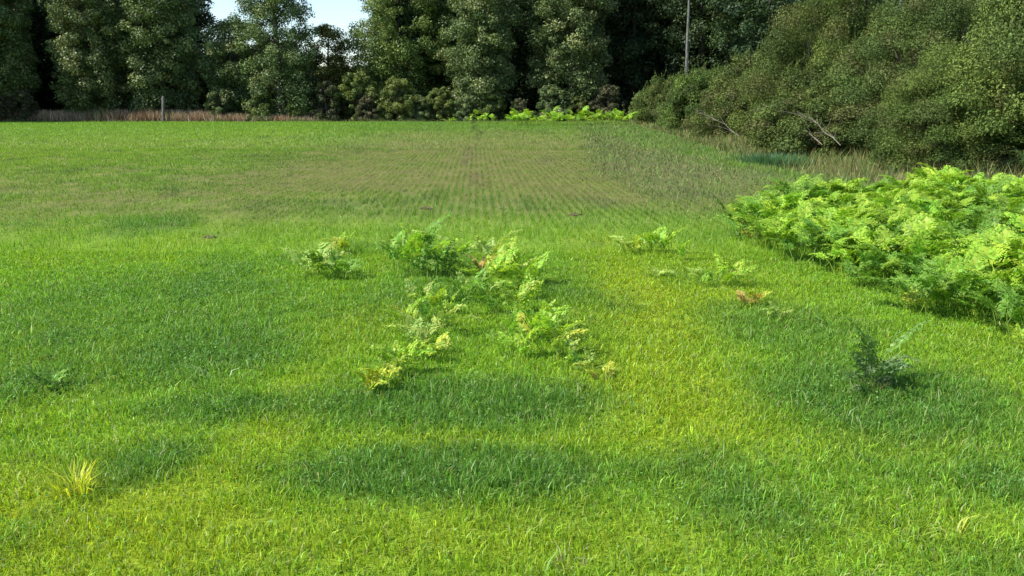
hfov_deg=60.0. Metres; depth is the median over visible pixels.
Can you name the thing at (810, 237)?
bracken fern
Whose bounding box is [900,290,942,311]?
bracken fern
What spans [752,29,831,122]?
hedge bush
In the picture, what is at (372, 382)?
bracken fern
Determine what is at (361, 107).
bush
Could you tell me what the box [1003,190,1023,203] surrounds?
bracken fern
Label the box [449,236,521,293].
bracken fern
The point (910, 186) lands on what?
bracken fern
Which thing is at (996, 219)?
bracken fern
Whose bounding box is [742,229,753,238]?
bracken fern
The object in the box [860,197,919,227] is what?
bracken fern
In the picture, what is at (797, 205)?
bracken fern
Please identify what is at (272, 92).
woodland tree
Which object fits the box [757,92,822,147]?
dead branch
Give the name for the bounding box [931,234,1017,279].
bracken fern
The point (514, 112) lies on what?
bracken fern
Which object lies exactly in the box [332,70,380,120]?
bush
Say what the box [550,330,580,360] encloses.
bracken fern
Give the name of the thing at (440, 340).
bracken fern
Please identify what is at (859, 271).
bracken fern
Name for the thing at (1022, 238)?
bracken fern
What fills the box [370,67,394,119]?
woodland tree
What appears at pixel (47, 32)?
woodland tree
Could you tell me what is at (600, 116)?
bracken fern
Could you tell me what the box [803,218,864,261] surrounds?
bracken fern
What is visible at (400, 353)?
bracken fern
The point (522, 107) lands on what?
bush
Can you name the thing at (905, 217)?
bracken fern
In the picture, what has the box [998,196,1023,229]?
bracken fern
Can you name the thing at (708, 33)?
woodland tree
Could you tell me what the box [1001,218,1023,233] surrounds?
bracken fern
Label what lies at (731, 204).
bracken fern
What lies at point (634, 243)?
bracken fern
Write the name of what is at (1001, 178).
bracken fern
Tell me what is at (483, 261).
bracken fern
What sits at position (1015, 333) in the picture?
bracken fern
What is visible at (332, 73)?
young tree
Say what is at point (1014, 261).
bracken fern
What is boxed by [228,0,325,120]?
poplar tree
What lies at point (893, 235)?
bracken fern
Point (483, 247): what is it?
bracken fern
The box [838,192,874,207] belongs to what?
bracken fern
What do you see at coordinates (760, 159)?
grass tuft
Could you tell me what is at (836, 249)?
bracken fern
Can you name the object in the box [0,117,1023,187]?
rough grass
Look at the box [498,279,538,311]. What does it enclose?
bracken fern
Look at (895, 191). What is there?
bracken fern
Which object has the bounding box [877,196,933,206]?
bracken fern
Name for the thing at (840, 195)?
bracken fern
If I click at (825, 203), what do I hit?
bracken fern
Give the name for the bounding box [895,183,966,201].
bracken fern
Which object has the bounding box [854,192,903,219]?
bracken fern
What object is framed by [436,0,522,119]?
poplar tree
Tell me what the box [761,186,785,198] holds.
bracken fern
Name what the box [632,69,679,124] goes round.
hedge bush
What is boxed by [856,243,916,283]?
bracken fern
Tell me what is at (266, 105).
bush
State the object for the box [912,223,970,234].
bracken fern
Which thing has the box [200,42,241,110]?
woodland tree
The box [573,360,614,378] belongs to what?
bracken fern
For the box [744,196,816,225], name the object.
bracken fern
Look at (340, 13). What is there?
sky
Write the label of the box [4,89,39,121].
bush
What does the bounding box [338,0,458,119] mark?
oak tree
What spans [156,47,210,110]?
woodland tree
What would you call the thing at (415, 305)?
bracken fern
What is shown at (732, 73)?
hedge bush
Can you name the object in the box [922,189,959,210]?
bracken fern
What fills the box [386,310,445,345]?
bracken fern
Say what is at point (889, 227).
bracken fern
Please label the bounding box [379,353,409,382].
bracken fern
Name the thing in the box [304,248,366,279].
bracken fern
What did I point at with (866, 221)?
bracken fern
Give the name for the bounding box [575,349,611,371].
bracken fern
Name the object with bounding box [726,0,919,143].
hedge bush
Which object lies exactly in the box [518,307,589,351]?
bracken fern
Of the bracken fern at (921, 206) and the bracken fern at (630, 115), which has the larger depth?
the bracken fern at (630, 115)
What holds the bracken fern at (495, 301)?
on the field
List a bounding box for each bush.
[0,95,21,119]
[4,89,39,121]
[61,95,85,111]
[197,88,236,116]
[243,91,276,118]
[286,94,315,119]
[307,80,350,120]
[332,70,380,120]
[353,94,378,120]
[374,76,416,120]
[406,94,431,121]
[424,86,459,120]
[452,97,478,120]
[475,92,506,120]
[506,98,530,119]
[532,84,574,120]
[567,94,592,121]
[587,84,626,120]
[623,92,643,121]
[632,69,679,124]
[650,58,726,125]
[658,59,726,131]
[683,67,764,137]
[696,34,804,124]
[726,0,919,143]
[739,72,902,156]
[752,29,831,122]
[804,0,1023,154]
[847,32,1023,172]
[849,0,995,139]
[915,0,1023,169]
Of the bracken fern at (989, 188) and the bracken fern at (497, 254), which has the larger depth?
the bracken fern at (989, 188)
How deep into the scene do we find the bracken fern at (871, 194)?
12.70 m
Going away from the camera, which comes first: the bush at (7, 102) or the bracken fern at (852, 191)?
the bracken fern at (852, 191)
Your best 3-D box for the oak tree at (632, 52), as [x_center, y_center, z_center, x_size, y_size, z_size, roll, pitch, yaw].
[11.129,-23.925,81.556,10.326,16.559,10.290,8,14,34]
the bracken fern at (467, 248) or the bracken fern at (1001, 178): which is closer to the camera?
the bracken fern at (467, 248)
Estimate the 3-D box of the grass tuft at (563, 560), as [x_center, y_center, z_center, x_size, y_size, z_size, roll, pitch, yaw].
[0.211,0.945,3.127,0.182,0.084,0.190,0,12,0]
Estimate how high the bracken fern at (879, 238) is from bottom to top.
0.529 m
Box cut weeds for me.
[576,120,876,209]
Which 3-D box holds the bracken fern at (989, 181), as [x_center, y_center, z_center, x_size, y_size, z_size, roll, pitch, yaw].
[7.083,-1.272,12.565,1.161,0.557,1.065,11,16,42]
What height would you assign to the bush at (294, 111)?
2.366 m
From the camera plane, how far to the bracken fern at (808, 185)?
12.98 m
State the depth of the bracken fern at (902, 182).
14.06 m
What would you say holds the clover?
on the field
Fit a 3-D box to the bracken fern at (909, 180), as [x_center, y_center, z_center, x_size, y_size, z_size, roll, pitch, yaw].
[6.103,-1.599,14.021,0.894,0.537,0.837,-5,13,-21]
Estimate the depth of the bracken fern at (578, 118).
62.26 m
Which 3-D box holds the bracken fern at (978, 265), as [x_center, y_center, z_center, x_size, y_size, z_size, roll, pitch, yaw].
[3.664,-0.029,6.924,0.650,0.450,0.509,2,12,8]
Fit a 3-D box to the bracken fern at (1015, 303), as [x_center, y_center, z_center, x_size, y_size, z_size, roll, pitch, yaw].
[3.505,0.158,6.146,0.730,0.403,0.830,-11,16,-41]
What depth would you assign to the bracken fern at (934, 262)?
7.38 m
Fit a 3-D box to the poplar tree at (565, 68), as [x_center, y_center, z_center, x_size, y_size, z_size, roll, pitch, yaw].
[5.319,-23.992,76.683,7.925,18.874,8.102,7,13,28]
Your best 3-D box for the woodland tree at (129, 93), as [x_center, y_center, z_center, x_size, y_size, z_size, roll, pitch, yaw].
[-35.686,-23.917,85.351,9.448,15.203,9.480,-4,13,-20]
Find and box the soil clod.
[202,235,216,238]
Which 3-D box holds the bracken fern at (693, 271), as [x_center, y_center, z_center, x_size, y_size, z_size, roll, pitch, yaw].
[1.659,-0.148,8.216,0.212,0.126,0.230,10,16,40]
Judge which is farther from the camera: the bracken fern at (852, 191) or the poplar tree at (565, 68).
the poplar tree at (565, 68)
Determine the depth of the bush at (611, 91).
75.06 m
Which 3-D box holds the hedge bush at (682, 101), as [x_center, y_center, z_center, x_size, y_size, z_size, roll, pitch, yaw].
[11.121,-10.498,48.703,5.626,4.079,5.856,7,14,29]
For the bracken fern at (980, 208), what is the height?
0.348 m
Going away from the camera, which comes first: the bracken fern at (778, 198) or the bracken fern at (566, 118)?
the bracken fern at (778, 198)
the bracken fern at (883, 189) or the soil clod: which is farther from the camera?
the bracken fern at (883, 189)
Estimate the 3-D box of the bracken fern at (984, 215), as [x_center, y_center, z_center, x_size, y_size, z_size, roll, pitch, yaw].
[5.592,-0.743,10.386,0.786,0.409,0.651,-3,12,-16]
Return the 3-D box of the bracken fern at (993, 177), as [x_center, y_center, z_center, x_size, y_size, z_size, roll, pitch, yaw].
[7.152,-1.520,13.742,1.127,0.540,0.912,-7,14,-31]
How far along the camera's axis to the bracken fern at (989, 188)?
11.99 m
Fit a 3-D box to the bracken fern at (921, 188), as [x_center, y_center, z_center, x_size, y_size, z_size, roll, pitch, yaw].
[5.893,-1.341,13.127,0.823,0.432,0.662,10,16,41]
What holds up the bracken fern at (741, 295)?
on the field
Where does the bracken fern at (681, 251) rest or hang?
on the field
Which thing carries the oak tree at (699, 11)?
on the field
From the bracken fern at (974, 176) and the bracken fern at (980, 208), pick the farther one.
the bracken fern at (974, 176)
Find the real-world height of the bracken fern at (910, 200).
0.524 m
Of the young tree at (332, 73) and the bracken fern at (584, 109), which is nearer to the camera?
the bracken fern at (584, 109)
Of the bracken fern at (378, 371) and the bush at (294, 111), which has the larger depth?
the bush at (294, 111)
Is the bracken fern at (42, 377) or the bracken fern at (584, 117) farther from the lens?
the bracken fern at (584, 117)
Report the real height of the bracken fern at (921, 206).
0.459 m
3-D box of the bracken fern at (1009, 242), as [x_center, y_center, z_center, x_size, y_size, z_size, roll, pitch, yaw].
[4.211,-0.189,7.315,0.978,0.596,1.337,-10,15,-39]
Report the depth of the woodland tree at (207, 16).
89.29 m
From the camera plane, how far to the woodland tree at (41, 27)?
86.05 m
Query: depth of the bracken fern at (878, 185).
13.41 m
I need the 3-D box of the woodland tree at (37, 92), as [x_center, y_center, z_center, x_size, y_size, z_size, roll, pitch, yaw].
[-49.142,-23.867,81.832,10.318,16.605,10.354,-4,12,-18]
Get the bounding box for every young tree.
[194,17,264,115]
[304,23,357,119]
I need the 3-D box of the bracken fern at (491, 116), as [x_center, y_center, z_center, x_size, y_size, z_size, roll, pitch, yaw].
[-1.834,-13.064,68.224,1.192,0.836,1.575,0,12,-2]
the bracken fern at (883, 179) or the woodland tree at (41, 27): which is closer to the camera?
the bracken fern at (883, 179)
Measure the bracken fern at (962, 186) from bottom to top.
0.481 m
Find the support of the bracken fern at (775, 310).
on the field
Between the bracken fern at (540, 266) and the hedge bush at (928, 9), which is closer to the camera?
the bracken fern at (540, 266)
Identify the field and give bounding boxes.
[0,115,1023,575]
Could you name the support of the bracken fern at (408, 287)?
on the field
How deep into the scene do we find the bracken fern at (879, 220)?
10.69 m
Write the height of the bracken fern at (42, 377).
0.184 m
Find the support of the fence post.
on the field
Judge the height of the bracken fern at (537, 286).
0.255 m
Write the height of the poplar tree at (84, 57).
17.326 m
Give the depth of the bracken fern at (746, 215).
10.70 m
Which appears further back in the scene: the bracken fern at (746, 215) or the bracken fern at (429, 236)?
the bracken fern at (746, 215)
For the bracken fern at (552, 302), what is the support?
on the field
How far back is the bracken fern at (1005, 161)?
18.85 m
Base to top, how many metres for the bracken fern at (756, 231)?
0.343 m
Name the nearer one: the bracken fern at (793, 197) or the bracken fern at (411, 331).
the bracken fern at (411, 331)
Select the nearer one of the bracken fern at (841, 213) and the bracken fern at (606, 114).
the bracken fern at (841, 213)
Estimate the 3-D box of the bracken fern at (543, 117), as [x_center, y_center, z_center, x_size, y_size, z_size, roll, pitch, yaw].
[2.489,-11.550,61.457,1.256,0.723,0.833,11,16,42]
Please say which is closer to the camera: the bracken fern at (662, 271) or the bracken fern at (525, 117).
the bracken fern at (662, 271)
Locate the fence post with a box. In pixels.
[162,96,164,120]
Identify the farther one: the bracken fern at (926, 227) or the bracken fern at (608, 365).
the bracken fern at (926, 227)
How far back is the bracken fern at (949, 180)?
12.81 m
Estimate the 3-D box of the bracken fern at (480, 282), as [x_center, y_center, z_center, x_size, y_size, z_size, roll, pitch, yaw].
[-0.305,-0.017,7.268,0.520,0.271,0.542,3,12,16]
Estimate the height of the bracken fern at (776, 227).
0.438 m
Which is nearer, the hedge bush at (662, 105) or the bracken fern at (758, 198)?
the bracken fern at (758, 198)
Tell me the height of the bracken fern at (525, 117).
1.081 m
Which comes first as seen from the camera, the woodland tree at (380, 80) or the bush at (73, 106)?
the bush at (73, 106)
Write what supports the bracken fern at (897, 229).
on the field
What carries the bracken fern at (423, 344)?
on the field
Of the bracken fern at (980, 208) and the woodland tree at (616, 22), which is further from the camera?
the woodland tree at (616, 22)
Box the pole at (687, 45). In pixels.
[684,0,689,78]
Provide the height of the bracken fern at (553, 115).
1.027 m
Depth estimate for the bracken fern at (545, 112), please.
65.43 m
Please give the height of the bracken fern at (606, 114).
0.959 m
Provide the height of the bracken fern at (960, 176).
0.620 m
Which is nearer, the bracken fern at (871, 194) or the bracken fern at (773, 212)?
the bracken fern at (773, 212)
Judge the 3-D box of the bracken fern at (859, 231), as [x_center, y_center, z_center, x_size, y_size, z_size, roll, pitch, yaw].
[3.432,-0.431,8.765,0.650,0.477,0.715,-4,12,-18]
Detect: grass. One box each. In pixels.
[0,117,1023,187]
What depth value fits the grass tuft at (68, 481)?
3.71 m
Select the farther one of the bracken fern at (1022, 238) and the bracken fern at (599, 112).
the bracken fern at (599, 112)
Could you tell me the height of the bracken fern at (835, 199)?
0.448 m
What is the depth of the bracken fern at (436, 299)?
6.81 m
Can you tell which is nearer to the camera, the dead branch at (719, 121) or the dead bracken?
the dead branch at (719, 121)
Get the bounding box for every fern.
[17,362,70,391]
[281,240,348,277]
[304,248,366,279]
[322,231,354,250]
[351,355,401,386]
[354,370,386,391]
[370,340,436,376]
[374,222,467,276]
[377,213,452,246]
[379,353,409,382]
[381,237,395,244]
[381,291,438,329]
[381,329,431,357]
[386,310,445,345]
[404,278,443,305]
[408,303,480,331]
[409,240,487,279]
[410,324,452,358]
[412,286,459,314]
[435,266,508,299]
[436,234,480,269]
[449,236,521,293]
[460,252,496,272]
[462,282,512,315]
[472,114,484,123]
[474,109,495,122]
[474,229,522,258]
[477,245,520,273]
[481,113,494,122]
[484,316,548,358]
[489,241,550,285]
[495,269,543,301]
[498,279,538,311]
[505,115,517,124]
[507,299,573,344]
[510,108,525,123]
[511,113,525,124]
[517,111,532,125]
[518,109,532,124]
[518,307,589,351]
[521,256,540,269]
[528,299,570,318]
[531,114,543,124]
[540,111,565,124]
[541,106,559,122]
[542,116,553,125]
[547,111,563,124]
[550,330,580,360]
[551,339,593,365]
[559,116,574,124]
[568,106,588,124]
[569,112,588,124]
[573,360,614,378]
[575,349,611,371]
[581,113,591,124]
[588,109,601,123]
[588,111,601,124]
[604,111,616,122]
[609,231,666,253]
[610,110,624,123]
[617,114,631,122]
[618,111,639,122]
[634,226,686,253]
[643,266,673,276]
[674,239,691,260]
[680,265,705,273]
[688,264,729,286]
[712,189,788,233]
[714,253,758,286]
[721,215,798,242]
[724,205,794,236]
[726,197,757,228]
[728,195,766,223]
[732,202,814,250]
[734,196,813,225]
[736,290,773,305]
[739,190,822,232]
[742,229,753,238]
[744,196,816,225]
[758,218,857,259]
[759,208,810,247]
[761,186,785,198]
[761,301,794,319]
[763,174,834,192]
[764,216,862,267]
[770,173,826,200]
[774,181,831,200]
[775,205,853,243]
[784,196,833,222]
[785,204,860,247]
[803,177,870,197]
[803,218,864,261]
[808,191,858,211]
[810,206,884,244]
[810,233,869,273]
[814,201,832,206]
[814,212,888,251]
[818,217,902,266]
[822,227,897,255]
[824,178,876,203]
[824,193,867,203]
[828,198,887,218]
[835,211,927,252]
[835,252,903,286]
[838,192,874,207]
[840,215,935,276]
[842,318,929,396]
[847,207,904,249]
[852,184,903,218]
[852,187,892,213]
[853,198,902,220]
[853,262,997,318]
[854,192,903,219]
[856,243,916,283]
[857,181,889,191]
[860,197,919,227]
[867,209,890,223]
[869,177,892,194]
[875,181,936,196]
[875,227,914,255]
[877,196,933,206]
[879,207,917,228]
[880,172,930,188]
[880,187,917,200]
[881,188,958,210]
[883,188,934,205]
[883,252,956,288]
[886,185,933,198]
[886,207,953,224]
[886,209,930,221]
[886,214,1007,279]
[887,174,937,187]
[891,224,941,251]
[892,198,952,222]
[893,236,953,258]
[894,254,954,300]
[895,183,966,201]
[895,213,1009,268]
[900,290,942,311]
[903,189,951,200]
[910,167,984,188]
[911,165,966,193]
[911,225,972,241]
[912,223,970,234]
[914,172,990,194]
[914,189,980,208]
[916,162,971,182]
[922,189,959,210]
[922,249,1023,306]
[922,269,1023,325]
[924,181,989,207]
[926,199,968,227]
[931,227,1016,268]
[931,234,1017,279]
[934,216,995,234]
[935,224,1023,295]
[935,252,1022,315]
[938,188,996,224]
[939,183,1023,212]
[945,203,990,228]
[946,217,1004,238]
[948,179,1023,207]
[952,183,996,208]
[955,174,1018,192]
[959,209,1023,235]
[961,205,985,223]
[961,282,1023,341]
[963,206,1022,229]
[967,245,1023,312]
[969,172,1005,186]
[973,172,995,181]
[976,193,1023,232]
[978,178,1023,198]
[992,212,1023,276]
[997,181,1023,201]
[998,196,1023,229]
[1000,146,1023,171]
[1000,234,1023,261]
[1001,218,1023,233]
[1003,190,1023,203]
[1004,251,1023,267]
[1007,323,1023,352]
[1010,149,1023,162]
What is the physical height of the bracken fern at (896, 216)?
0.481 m
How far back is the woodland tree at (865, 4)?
44.77 m
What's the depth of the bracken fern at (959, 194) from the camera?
11.95 m
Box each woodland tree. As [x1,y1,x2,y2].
[0,1,42,103]
[6,0,87,111]
[13,0,57,110]
[35,0,136,109]
[101,0,191,110]
[132,0,221,106]
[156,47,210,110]
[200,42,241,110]
[248,43,291,114]
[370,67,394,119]
[391,0,468,118]
[482,0,550,116]
[506,0,600,107]
[564,0,645,106]
[596,1,670,106]
[627,0,709,86]
[657,0,764,73]
[703,1,790,70]
[772,0,907,44]
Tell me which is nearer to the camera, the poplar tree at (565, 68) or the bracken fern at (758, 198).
the bracken fern at (758, 198)
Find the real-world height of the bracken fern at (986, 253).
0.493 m
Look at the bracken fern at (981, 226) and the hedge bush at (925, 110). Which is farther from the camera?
the hedge bush at (925, 110)
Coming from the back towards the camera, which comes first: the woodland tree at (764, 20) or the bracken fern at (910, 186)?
the woodland tree at (764, 20)
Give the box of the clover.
[0,213,1023,575]
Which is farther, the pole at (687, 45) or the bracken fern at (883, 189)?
the pole at (687, 45)
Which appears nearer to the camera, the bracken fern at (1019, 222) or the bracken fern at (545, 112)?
the bracken fern at (1019, 222)
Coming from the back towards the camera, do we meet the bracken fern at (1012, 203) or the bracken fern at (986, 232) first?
the bracken fern at (1012, 203)
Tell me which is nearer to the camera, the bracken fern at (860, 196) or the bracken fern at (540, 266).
the bracken fern at (540, 266)
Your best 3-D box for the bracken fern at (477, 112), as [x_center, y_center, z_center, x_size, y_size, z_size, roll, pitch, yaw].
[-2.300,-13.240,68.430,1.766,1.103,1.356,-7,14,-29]
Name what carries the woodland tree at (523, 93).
on the field
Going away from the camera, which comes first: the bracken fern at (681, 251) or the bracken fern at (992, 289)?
the bracken fern at (992, 289)
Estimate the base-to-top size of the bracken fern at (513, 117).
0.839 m
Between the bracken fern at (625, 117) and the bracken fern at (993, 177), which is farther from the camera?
the bracken fern at (625, 117)
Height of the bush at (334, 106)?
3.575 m
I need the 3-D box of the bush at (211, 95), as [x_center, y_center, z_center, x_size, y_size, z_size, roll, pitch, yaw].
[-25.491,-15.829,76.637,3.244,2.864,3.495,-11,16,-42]
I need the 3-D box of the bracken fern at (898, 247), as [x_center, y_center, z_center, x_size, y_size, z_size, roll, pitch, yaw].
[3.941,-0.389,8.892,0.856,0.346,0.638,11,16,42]
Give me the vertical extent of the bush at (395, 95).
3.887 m
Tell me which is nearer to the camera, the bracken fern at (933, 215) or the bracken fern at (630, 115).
the bracken fern at (933, 215)
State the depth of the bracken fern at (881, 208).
11.54 m
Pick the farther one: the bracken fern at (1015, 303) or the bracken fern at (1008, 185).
the bracken fern at (1008, 185)
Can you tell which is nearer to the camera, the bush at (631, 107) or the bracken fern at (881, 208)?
the bracken fern at (881, 208)
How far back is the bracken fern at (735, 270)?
7.80 m
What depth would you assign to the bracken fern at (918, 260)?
7.58 m
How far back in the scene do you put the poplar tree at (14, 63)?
75.75 m
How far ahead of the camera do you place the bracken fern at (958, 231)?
9.31 m
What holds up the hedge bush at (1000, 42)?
on the field
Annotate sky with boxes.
[201,0,373,66]
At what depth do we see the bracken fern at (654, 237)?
9.44 m
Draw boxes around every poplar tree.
[0,0,41,111]
[42,0,133,116]
[112,0,206,115]
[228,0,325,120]
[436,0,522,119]
[524,0,619,120]
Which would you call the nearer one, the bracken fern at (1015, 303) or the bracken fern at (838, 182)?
the bracken fern at (1015, 303)
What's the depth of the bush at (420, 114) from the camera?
75.56 m
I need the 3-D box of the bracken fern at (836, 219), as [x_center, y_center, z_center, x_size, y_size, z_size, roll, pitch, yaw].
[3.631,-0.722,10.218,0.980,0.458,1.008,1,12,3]
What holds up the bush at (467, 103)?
on the field
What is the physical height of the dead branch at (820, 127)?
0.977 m
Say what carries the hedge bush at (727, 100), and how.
on the field
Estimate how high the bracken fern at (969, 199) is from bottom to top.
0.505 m
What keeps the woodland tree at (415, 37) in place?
on the field
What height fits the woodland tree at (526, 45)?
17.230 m
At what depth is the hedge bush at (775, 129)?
25.10 m
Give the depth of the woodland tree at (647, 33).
82.76 m
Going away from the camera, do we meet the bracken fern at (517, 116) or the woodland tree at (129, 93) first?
the bracken fern at (517, 116)
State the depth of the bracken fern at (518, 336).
5.66 m
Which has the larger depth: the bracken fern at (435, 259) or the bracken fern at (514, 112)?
the bracken fern at (514, 112)
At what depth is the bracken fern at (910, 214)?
10.11 m
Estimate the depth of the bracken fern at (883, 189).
12.47 m
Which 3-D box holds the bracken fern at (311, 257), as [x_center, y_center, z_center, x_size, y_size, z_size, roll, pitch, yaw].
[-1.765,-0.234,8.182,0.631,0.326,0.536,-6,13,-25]
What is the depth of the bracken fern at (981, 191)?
11.57 m
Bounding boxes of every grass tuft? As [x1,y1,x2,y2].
[35,457,108,501]
[189,361,237,378]
[549,537,596,570]
[723,150,819,168]
[911,510,983,540]
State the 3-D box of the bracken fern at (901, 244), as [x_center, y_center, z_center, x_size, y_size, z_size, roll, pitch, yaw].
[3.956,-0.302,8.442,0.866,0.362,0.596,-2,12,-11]
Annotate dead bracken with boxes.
[1,107,318,121]
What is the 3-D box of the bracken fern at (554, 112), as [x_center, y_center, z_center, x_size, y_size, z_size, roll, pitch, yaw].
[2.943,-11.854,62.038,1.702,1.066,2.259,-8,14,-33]
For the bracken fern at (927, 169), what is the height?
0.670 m
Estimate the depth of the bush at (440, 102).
75.88 m
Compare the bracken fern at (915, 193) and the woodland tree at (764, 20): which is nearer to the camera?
the bracken fern at (915, 193)
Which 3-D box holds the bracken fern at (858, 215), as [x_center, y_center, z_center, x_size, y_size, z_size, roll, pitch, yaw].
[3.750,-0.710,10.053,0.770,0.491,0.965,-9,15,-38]
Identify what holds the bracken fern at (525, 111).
on the field
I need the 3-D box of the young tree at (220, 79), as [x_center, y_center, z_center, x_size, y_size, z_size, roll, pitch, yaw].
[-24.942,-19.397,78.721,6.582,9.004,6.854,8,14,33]
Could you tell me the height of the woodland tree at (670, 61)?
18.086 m
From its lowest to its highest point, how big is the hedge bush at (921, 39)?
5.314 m
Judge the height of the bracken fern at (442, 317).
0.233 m
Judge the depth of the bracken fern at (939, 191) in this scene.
12.47 m
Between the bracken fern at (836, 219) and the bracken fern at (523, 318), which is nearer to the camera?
the bracken fern at (523, 318)
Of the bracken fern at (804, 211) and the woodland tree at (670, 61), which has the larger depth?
the woodland tree at (670, 61)
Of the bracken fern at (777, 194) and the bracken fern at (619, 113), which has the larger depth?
the bracken fern at (619, 113)
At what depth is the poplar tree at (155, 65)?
76.07 m
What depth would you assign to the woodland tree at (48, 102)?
85.14 m
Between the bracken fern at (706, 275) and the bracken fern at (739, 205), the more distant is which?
the bracken fern at (739, 205)
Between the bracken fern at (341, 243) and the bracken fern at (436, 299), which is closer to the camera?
the bracken fern at (436, 299)
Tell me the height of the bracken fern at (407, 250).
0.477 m
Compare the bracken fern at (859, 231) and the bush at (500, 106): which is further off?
the bush at (500, 106)
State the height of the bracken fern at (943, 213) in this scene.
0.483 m
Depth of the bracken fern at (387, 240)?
9.83 m
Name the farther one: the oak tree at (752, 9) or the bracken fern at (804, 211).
the oak tree at (752, 9)
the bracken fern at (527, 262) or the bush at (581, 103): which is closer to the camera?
the bracken fern at (527, 262)
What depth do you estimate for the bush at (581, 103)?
75.46 m
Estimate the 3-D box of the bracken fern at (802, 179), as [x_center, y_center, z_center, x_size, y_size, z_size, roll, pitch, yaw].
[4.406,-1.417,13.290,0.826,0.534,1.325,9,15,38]
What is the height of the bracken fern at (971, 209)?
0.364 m
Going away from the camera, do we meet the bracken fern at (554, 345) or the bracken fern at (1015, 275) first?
the bracken fern at (554, 345)
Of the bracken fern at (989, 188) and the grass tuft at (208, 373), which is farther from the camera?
the bracken fern at (989, 188)
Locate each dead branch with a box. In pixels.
[694,109,738,135]
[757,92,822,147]
[778,110,840,145]
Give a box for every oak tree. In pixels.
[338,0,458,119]
[592,0,686,115]
[651,0,763,86]
[705,0,829,70]
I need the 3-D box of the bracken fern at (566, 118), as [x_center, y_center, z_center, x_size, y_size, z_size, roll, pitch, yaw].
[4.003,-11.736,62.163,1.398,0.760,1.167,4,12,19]
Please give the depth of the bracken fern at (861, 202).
11.49 m
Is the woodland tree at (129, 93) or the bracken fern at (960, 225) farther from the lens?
the woodland tree at (129, 93)
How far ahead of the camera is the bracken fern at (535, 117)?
63.42 m
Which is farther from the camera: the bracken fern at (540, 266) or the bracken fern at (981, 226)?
the bracken fern at (981, 226)
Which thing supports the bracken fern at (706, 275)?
on the field
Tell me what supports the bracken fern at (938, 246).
on the field
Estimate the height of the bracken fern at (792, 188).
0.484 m
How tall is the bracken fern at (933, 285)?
0.420 m
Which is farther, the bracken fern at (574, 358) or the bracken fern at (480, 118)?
the bracken fern at (480, 118)
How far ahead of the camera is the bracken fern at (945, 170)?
13.22 m
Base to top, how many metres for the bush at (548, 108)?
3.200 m
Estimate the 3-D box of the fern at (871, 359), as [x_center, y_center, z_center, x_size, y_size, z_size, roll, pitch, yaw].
[2.075,0.392,4.979,0.430,0.468,0.714,6,13,28]
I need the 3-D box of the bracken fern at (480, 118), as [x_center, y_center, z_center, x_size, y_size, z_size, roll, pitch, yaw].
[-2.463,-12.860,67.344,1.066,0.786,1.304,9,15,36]
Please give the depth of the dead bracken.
75.45 m
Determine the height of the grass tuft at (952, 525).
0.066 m
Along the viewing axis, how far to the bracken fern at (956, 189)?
12.25 m
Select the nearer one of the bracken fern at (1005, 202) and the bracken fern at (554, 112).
the bracken fern at (1005, 202)

